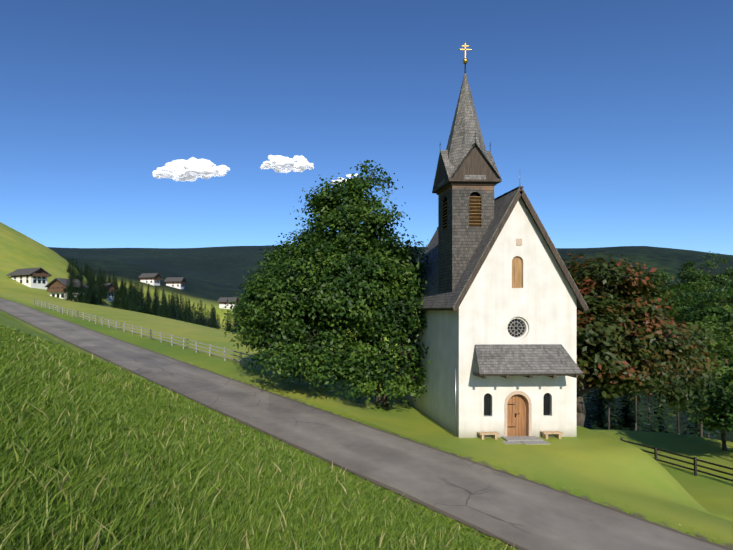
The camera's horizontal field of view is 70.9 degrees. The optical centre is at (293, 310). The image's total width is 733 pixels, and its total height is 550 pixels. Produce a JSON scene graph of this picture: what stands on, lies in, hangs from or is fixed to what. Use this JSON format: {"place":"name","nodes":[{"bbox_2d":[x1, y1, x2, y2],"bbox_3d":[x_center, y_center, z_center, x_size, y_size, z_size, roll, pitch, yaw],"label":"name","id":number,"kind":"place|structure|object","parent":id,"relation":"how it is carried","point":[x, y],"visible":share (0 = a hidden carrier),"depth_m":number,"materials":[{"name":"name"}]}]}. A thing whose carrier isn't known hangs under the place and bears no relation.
{"place":"outdoors","nodes":[
{"label":"outdoors","id":0,"kind":"place"},
{"bbox_2d":[152,157,229,181],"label":"cloud","id":1,"kind":"structure","parent":0,"point":[191,169],"depth_m":3366.02,"materials":[{"name":"white"}]},
{"bbox_2d":[260,155,313,172],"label":"cloud","id":2,"kind":"structure","parent":0,"point":[278,163],"depth_m":3436.01,"materials":[{"name":"white"}]},
{"bbox_2d":[331,174,357,183],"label":"cloud","id":3,"kind":"structure","parent":0,"point":[347,175],"depth_m":3441.22,"materials":[{"name":"white"}]},
{"bbox_2d":[0,222,732,549],"bbox_3d":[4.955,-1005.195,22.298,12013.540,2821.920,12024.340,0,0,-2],"label":"ground","id":4,"kind":"structure","parent":0,"point":[610,466],"depth_m":39.70,"materials":[{"name":"green plant"}]},
{"bbox_2d":[6,267,51,289],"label":"farm house","id":5,"kind":"structure","parent":4,"relation":"on","point":[33,277],"depth_m":148.33,"materials":[{"name":"white paint"}]},
{"bbox_2d":[45,278,88,300],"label":"farm house","id":6,"kind":"structure","parent":4,"relation":"on","point":[57,286],"depth_m":137.62,"materials":[{"name":"brown wood"}]},
{"bbox_2d":[66,257,71,272],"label":"spruce","id":7,"kind":"object","parent":4,"relation":"on","point":[67,269],"visible":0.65,"depth_m":190.24,"materials":[{"name":"green plant"}]},
{"bbox_2d":[62,262,78,301],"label":"spruce","id":8,"kind":"object","parent":4,"relation":"on","point":[70,292],"visible":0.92,"depth_m":132.18,"materials":[{"name":"green plant"}]},
{"bbox_2d":[74,263,80,280],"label":"spruce","id":9,"kind":"object","parent":4,"relation":"on","point":[77,276],"visible":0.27,"depth_m":165.21,"materials":[{"name":"green plant"}]},
{"bbox_2d":[73,267,89,303],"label":"spruce","id":10,"kind":"object","parent":4,"relation":"on","point":[81,292],"visible":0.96,"depth_m":129.69,"materials":[{"name":"green plant"}]},
{"bbox_2d":[84,273,89,296],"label":"spruce","id":11,"kind":"object","parent":4,"relation":"on","point":[88,274],"visible":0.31,"depth_m":161.30,"materials":[{"name":"green plant"}]},
{"bbox_2d":[83,267,98,304],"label":"spruce","id":12,"kind":"object","parent":4,"relation":"on","point":[90,293],"visible":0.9,"depth_m":139.98,"materials":[{"name":"green plant"}]},
{"bbox_2d":[86,269,99,304],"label":"spruce","id":13,"kind":"object","parent":4,"relation":"on","point":[94,289],"visible":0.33,"depth_m":145.36,"materials":[{"name":"green plant"}]},
{"bbox_2d":[92,269,97,287],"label":"spruce","id":14,"kind":"object","parent":4,"relation":"on","point":[94,275],"visible":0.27,"depth_m":176.32,"materials":[{"name":"green plant"}]},
{"bbox_2d":[95,267,107,297],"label":"spruce","id":15,"kind":"object","parent":4,"relation":"on","point":[100,284],"visible":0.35,"depth_m":175.25,"materials":[{"name":"green plant"}]},
{"bbox_2d":[96,272,107,305],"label":"spruce","id":16,"kind":"object","parent":4,"relation":"on","point":[100,296],"visible":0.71,"depth_m":156.41,"materials":[{"name":"green plant"}]},
{"bbox_2d":[92,283,117,301],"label":"house","id":17,"kind":"structure","parent":4,"relation":"on","point":[109,286],"depth_m":185.99,"materials":[{"name":"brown wood"}]},
{"bbox_2d":[101,271,109,299],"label":"spruce","id":18,"kind":"object","parent":4,"relation":"on","point":[106,292],"visible":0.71,"depth_m":176.15,"materials":[{"name":"green plant"}]},
{"bbox_2d":[110,278,121,308],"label":"spruce","id":19,"kind":"object","parent":4,"relation":"on","point":[115,299],"visible":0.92,"depth_m":136.67,"materials":[{"name":"green plant"}]},
{"bbox_2d":[118,279,123,297],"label":"spruce","id":20,"kind":"object","parent":4,"relation":"on","point":[120,291],"visible":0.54,"depth_m":231.37,"materials":[{"name":"green plant"}]},
{"bbox_2d":[118,278,131,310],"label":"spruce","id":21,"kind":"object","parent":4,"relation":"on","point":[125,305],"visible":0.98,"depth_m":122.23,"materials":[{"name":"green plant"}]},
{"bbox_2d":[123,277,137,310],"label":"spruce","id":22,"kind":"object","parent":4,"relation":"on","point":[131,299],"visible":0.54,"depth_m":149.58,"materials":[{"name":"green plant"}]},
{"bbox_2d":[132,281,143,311],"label":"spruce","id":23,"kind":"object","parent":4,"relation":"on","point":[135,294],"visible":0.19,"depth_m":209.67,"materials":[{"name":"green plant"}]},
{"bbox_2d":[133,283,144,312],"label":"spruce","id":24,"kind":"object","parent":4,"relation":"on","point":[137,306],"visible":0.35,"depth_m":185.60,"materials":[{"name":"green plant"}]},
{"bbox_2d":[138,285,145,312],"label":"spruce","id":25,"kind":"object","parent":4,"relation":"on","point":[141,298],"visible":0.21,"depth_m":203.26,"materials":[{"name":"green plant"}]},
{"bbox_2d":[141,284,146,313],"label":"spruce","id":26,"kind":"object","parent":4,"relation":"on","point":[143,295],"visible":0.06,"depth_m":214.60,"materials":[{"name":"green plant"}]},
{"bbox_2d":[143,283,154,313],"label":"spruce","id":27,"kind":"object","parent":4,"relation":"on","point":[148,308],"visible":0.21,"depth_m":197.98,"materials":[{"name":"green plant"}]},
{"bbox_2d":[138,273,161,285],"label":"house","id":28,"kind":"structure","parent":4,"relation":"on","point":[154,279],"depth_m":285.99,"materials":[{"name":"white paint"}]},
{"bbox_2d":[151,291,157,314],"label":"spruce","id":29,"kind":"object","parent":4,"relation":"on","point":[155,303],"visible":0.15,"depth_m":205.40,"materials":[{"name":"green plant"}]},
{"bbox_2d":[152,286,162,315],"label":"spruce","id":30,"kind":"object","parent":4,"relation":"on","point":[157,307],"visible":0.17,"depth_m":192.88,"materials":[{"name":"green plant"}]},
{"bbox_2d":[157,292,166,316],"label":"spruce","id":31,"kind":"object","parent":4,"relation":"on","point":[163,305],"visible":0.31,"depth_m":151.36,"materials":[{"name":"green plant"}]},
{"bbox_2d":[161,296,170,317],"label":"spruce","id":32,"kind":"object","parent":4,"relation":"on","point":[165,314],"visible":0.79,"depth_m":137.50,"materials":[{"name":"green plant"}]},
{"bbox_2d":[166,295,175,318],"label":"spruce","id":33,"kind":"object","parent":4,"relation":"on","point":[170,311],"visible":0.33,"depth_m":150.46,"materials":[{"name":"green plant"}]},
{"bbox_2d":[164,277,185,288],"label":"house","id":34,"kind":"structure","parent":4,"relation":"on","point":[177,282],"depth_m":296.86,"materials":[{"name":"white paint"}]},
{"bbox_2d":[171,293,178,319],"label":"spruce","id":35,"kind":"object","parent":4,"relation":"on","point":[173,309],"visible":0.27,"depth_m":156.30,"materials":[{"name":"green plant"}]},
{"bbox_2d":[174,295,180,320],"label":"spruce","id":36,"kind":"object","parent":4,"relation":"on","point":[177,307],"visible":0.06,"depth_m":180.29,"materials":[{"name":"green plant"}]},
{"bbox_2d":[34,299,323,390],"bbox_3d":[-22.517,1.866,63.315,0.237,7.770,76.176,0,0,-40],"label":"road fence","id":37,"kind":"object","parent":4,"relation":"on","point":[183,345],"visible":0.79,"depth_m":52.26,"materials":[{"name":"grey wood"}]},
{"bbox_2d":[177,296,186,320],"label":"spruce","id":38,"kind":"object","parent":4,"relation":"on","point":[181,308],"visible":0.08,"depth_m":179.26,"materials":[{"name":"green plant"}]},
{"bbox_2d":[179,298,186,321],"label":"spruce","id":39,"kind":"object","parent":4,"relation":"on","point":[183,316],"visible":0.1,"depth_m":176.85,"materials":[{"name":"green plant"}]},
{"bbox_2d":[184,299,193,320],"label":"spruce","id":40,"kind":"object","parent":4,"relation":"on","point":[188,310],"visible":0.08,"depth_m":162.33,"materials":[{"name":"green plant"}]},
{"bbox_2d":[185,302,193,322],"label":"spruce","id":41,"kind":"object","parent":4,"relation":"on","point":[189,320],"visible":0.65,"depth_m":141.50,"materials":[{"name":"green plant"}]},
{"bbox_2d":[194,303,201,324],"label":"spruce","id":42,"kind":"object","parent":4,"relation":"on","point":[198,319],"visible":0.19,"depth_m":152.29,"materials":[{"name":"green plant"}]},
{"bbox_2d":[203,305,207,325],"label":"spruce","id":43,"kind":"object","parent":4,"relation":"on","point":[206,315],"visible":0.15,"depth_m":205.63,"materials":[{"name":"green plant"}]},
{"bbox_2d":[204,310,211,326],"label":"spruce","id":44,"kind":"object","parent":4,"relation":"on","point":[208,325],"visible":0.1,"depth_m":156.86,"materials":[{"name":"green plant"}]},
{"bbox_2d":[211,310,219,329],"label":"spruce","id":45,"kind":"object","parent":4,"relation":"on","point":[214,325],"visible":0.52,"depth_m":137.89,"materials":[{"name":"green plant"}]},
{"bbox_2d":[217,297,239,308],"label":"house","id":46,"kind":"structure","parent":4,"relation":"on","point":[222,301],"depth_m":245.93,"materials":[{"name":"white paint"}]},
{"bbox_2d":[227,313,233,332],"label":"spruce","id":47,"kind":"object","parent":4,"relation":"on","point":[229,327],"visible":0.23,"depth_m":139.40,"materials":[{"name":"green plant"}]},
{"bbox_2d":[222,237,349,377],"bbox_3d":[-0.001,0.014,38.031,10.347,10.506,8.136,0,0,-2],"label":"tree","id":48,"kind":"object","parent":4,"relation":"on","point":[269,256],"depth_m":36.81,"materials":[{"name":"green plant"}]},
{"bbox_2d":[224,160,436,406],"bbox_3d":[2.602,-1.804,33.595,14.103,16.478,10.932,0,0,-2],"label":"ash tree","id":49,"kind":"object","parent":4,"relation":"on","point":[320,275],"depth_m":30.71,"materials":[{"name":"green plant"}]},
{"bbox_2d":[0,325,729,549],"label":"grass","id":50,"kind":"structure","parent":4,"relation":"on","point":[97,454],"depth_m":8.77,"materials":[{"name":"green plant"}]},
{"bbox_2d":[399,197,576,437],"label":"chapel walls","id":51,"kind":"structure","parent":4,"relation":"on","point":[541,303],"depth_m":24.57,"materials":[{"name":"white paint"}]},
{"bbox_2d":[438,185,493,292],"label":"bell tower","id":52,"kind":"structure","parent":51,"relation":"on","point":[459,238],"depth_m":25.48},
{"bbox_2d":[443,196,480,229],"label":"tower louvres","id":53,"kind":"object","parent":52,"relation":"in","point":[474,213],"visible":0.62,"depth_m":25.54,"materials":[{"name":"brown wood"}]},
{"bbox_2d":[432,73,501,190],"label":"spire","id":54,"kind":"structure","parent":52,"relation":"on","point":[462,144],"depth_m":25.95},
{"bbox_2d":[434,133,496,189],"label":"gablet fronts","id":55,"kind":"object","parent":54,"relation":"attached to","point":[474,163],"visible":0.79,"depth_m":25.26,"materials":[{"name":"brown wood"}]},
{"bbox_2d":[459,42,471,73],"bbox_3d":[8.996,-13.045,26.535,0.710,1.985,0.273,0,0,-2],"label":"cross","id":56,"kind":"object","parent":54,"relation":"on","point":[465,60],"visible":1,"depth_m":26.51,"materials":[{"name":"gold metal"}]},
{"bbox_2d":[432,179,501,194],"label":"tower cornice","id":57,"kind":"structure","parent":52,"relation":"attached to","point":[444,186],"depth_m":25.38,"materials":[{"name":"brown wood"}]},
{"bbox_2d":[455,178,520,436],"bbox_3d":[9.378,-0.302,24.500,3.073,12.900,0.079,0,0,6],"label":"lightning rod","id":58,"kind":"object","parent":51,"relation":"attached to","point":[455,396],"visible":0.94,"depth_m":24.63,"materials":[{"name":"silver metal"}]},
{"bbox_2d":[406,188,587,308],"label":"church roof","id":59,"kind":"structure","parent":51,"relation":"on","point":[433,298],"depth_m":25.35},
{"bbox_2d":[417,186,588,311],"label":"roof trim","id":60,"kind":"structure","parent":51,"relation":"attached to","point":[521,192],"depth_m":24.22,"materials":[{"name":"brown wood"}]},
{"bbox_2d":[507,318,525,337],"bbox_3d":[10.860,0.868,24.751,0.952,0.952,0.078,0,0,-2],"label":"rose window","id":61,"kind":"structure","parent":51,"relation":"attached to","point":[516,328],"depth_m":24.75,"materials":[{"name":"grey glass"}]},
{"bbox_2d":[512,256,521,287],"bbox_3d":[10.844,-1.847,24.646,0.560,1.550,0.065,0,0,-2],"label":"shutter","id":62,"kind":"object","parent":51,"relation":"attached to","point":[516,271],"visible":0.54,"depth_m":24.64,"materials":[{"name":"brown wood"}]},
{"bbox_2d":[484,393,549,415],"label":"windows","id":63,"kind":"structure","parent":51,"relation":"attached to","point":[487,404],"depth_m":24.68,"materials":[{"name":"black glass"}]},
{"bbox_2d":[504,391,531,435],"bbox_3d":[10.862,5.048,24.694,1.340,2.300,0.332,0,0,-2],"label":"door","id":64,"kind":"structure","parent":51,"relation":"in","point":[517,413],"depth_m":24.79,"materials":[{"name":"brown wood"}]},
{"bbox_2d":[516,239,521,244],"bbox_3d":[10.919,-3.302,24.530,0.280,0.320,0.030,0,0,-2],"label":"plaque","id":65,"kind":"object","parent":51,"relation":"attached to","point":[518,241],"visible":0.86,"depth_m":24.51,"materials":[{"name":"stone"}]},
{"bbox_2d":[473,372,579,377],"bbox_3d":[10.894,2.432,23.920,4.700,1.362,1.280,0,0,-2],"label":"door canopy frame","id":66,"kind":"object","parent":51,"relation":"attached to","point":[531,375],"visible":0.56,"depth_m":23.38,"materials":[{"name":"wood"}]},
{"bbox_2d":[475,344,582,374],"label":"porch roof","id":67,"kind":"structure","parent":66,"relation":"on","point":[507,359],"depth_m":23.81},
{"bbox_2d":[477,431,563,439],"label":"benches","id":68,"kind":"object","parent":4,"relation":"on","point":[544,434],"visible":0.88,"depth_m":24.25,"materials":[{"name":"brown wood"}]},
{"bbox_2d":[501,436,549,444],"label":"entrance steps","id":69,"kind":"structure","parent":4,"relation":"on","point":[525,440],"depth_m":23.83,"materials":[{"name":"grey stone"}]},
{"bbox_2d":[583,376,596,428],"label":"spruce","id":70,"kind":"object","parent":4,"relation":"on","point":[588,395],"depth_m":93.56,"materials":[{"name":"green plant"}]},
{"bbox_2d":[584,388,611,426],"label":"spruce","id":71,"kind":"object","parent":4,"relation":"on","point":[594,405],"visible":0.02,"depth_m":93.59,"materials":[{"name":"green plant"}]},
{"bbox_2d":[584,382,622,429],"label":"spruce","id":72,"kind":"object","parent":4,"relation":"on","point":[601,414],"visible":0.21,"depth_m":75.58,"materials":[{"name":"green plant"}]},
{"bbox_2d":[596,280,627,429],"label":"tree","id":73,"kind":"object","parent":4,"relation":"on","point":[608,414],"depth_m":67.53,"materials":[{"name":"plant"}]},
{"bbox_2d":[611,397,621,428],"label":"spruce","id":74,"kind":"object","parent":4,"relation":"on","point":[615,411],"visible":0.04,"depth_m":96.89,"materials":[{"name":"green plant"}]},
{"bbox_2d":[610,391,648,431],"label":"spruce","id":75,"kind":"object","parent":4,"relation":"on","point":[625,417],"visible":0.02,"depth_m":74.69,"materials":[{"name":"green plant"}]},
{"bbox_2d":[607,392,652,430],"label":"spruce","id":76,"kind":"object","parent":4,"relation":"on","point":[632,420],"visible":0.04,"depth_m":75.67,"materials":[{"name":"green plant"}]},
{"bbox_2d":[564,250,727,426],"bbox_3d":[18.934,2.147,29.827,16.083,11.191,11.234,0,0,-2],"label":"cherry tree","id":77,"kind":"object","parent":4,"relation":"on","point":[638,329],"depth_m":26.83,"materials":[{"name":"green plant"}]},
{"bbox_2d":[635,310,668,430],"bbox_3d":[41.974,13.300,61.845,11.261,29.122,8.861,0,0,-2],"label":"tree trunk","id":78,"kind":"object","parent":4,"relation":"on","point":[635,412],"depth_m":61.74,"materials":[{"name":"wood"}]},
{"bbox_2d":[626,268,688,431],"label":"orchard tree leaves","id":79,"kind":"object","parent":4,"relation":"on","point":[664,276],"depth_m":75.58,"materials":[{"name":"green plant"}]},
{"bbox_2d":[637,387,682,433],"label":"spruce","id":80,"kind":"object","parent":4,"relation":"on","point":[657,426],"visible":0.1,"depth_m":68.22,"materials":[{"name":"green plant"}]},
{"bbox_2d":[620,438,732,481],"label":"lawn fence","id":81,"kind":"object","parent":4,"relation":"on","point":[695,459],"visible":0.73,"depth_m":32.14,"materials":[{"name":"brown wood"}]},
{"bbox_2d":[651,284,718,434],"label":"orchard tree leaves","id":82,"kind":"object","parent":4,"relation":"on","point":[683,296],"depth_m":60.20,"materials":[{"name":"green plant"}]},
{"bbox_2d":[673,402,716,438],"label":"spruce","id":83,"kind":"object","parent":4,"relation":"on","point":[695,431],"visible":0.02,"depth_m":67.94,"materials":[{"name":"green plant"}]},
{"bbox_2d":[659,344,732,450],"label":"orchard tree leaves","id":84,"kind":"object","parent":4,"relation":"on","point":[728,357],"depth_m":37.31,"materials":[{"name":"green plant"}]},
{"bbox_2d":[674,407,719,438],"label":"spruce","id":85,"kind":"object","parent":4,"relation":"on","point":[685,432],"depth_m":72.42,"materials":[{"name":"green plant"}]},
{"bbox_2d":[668,251,732,436],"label":"orchard tree leaves","id":86,"kind":"object","parent":4,"relation":"on","point":[705,280],"depth_m":75.86,"materials":[{"name":"green plant"}]},
{"bbox_2d":[669,282,732,440],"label":"orchard tree leaves","id":87,"kind":"object","parent":4,"relation":"on","point":[711,313],"depth_m":52.59,"materials":[{"name":"green plant"}]},
{"bbox_2d":[675,319,732,436],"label":"orchard tree leaves","id":88,"kind":"object","parent":4,"relation":"on","point":[714,335],"depth_m":43.84,"materials":[{"name":"green plant"}]},
{"bbox_2d":[681,362,732,433],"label":"orchard tree leaves","id":89,"kind":"object","parent":4,"relation":"on","point":[718,398],"depth_m":33.78,"materials":[{"name":"green plant"}]},
{"bbox_2d":[0,298,732,549],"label":"road","id":90,"kind":"structure","parent":0,"point":[521,513],"depth_m":19.54,"materials":[{"name":"grey asphalt"}]},
{"bbox_2d":[0,0,732,254],"label":"sky","id":91,"kind":"structure","parent":0,"point":[613,118],"materials":[{"name":"blue"}]},
{"bbox_2d":[708,318,732,362],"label":"orchard tree leaves","id":92,"kind":"object","parent":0,"point":[729,336],"visible":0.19,"depth_m":43.22,"materials":[{"name":"green plant"}]},
{"bbox_2d":[715,275,732,307],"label":"orchard tree leaves","id":93,"kind":"object","parent":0,"point":[726,293],"depth_m":64.21,"materials":[{"name":"green plant"}]}
]}

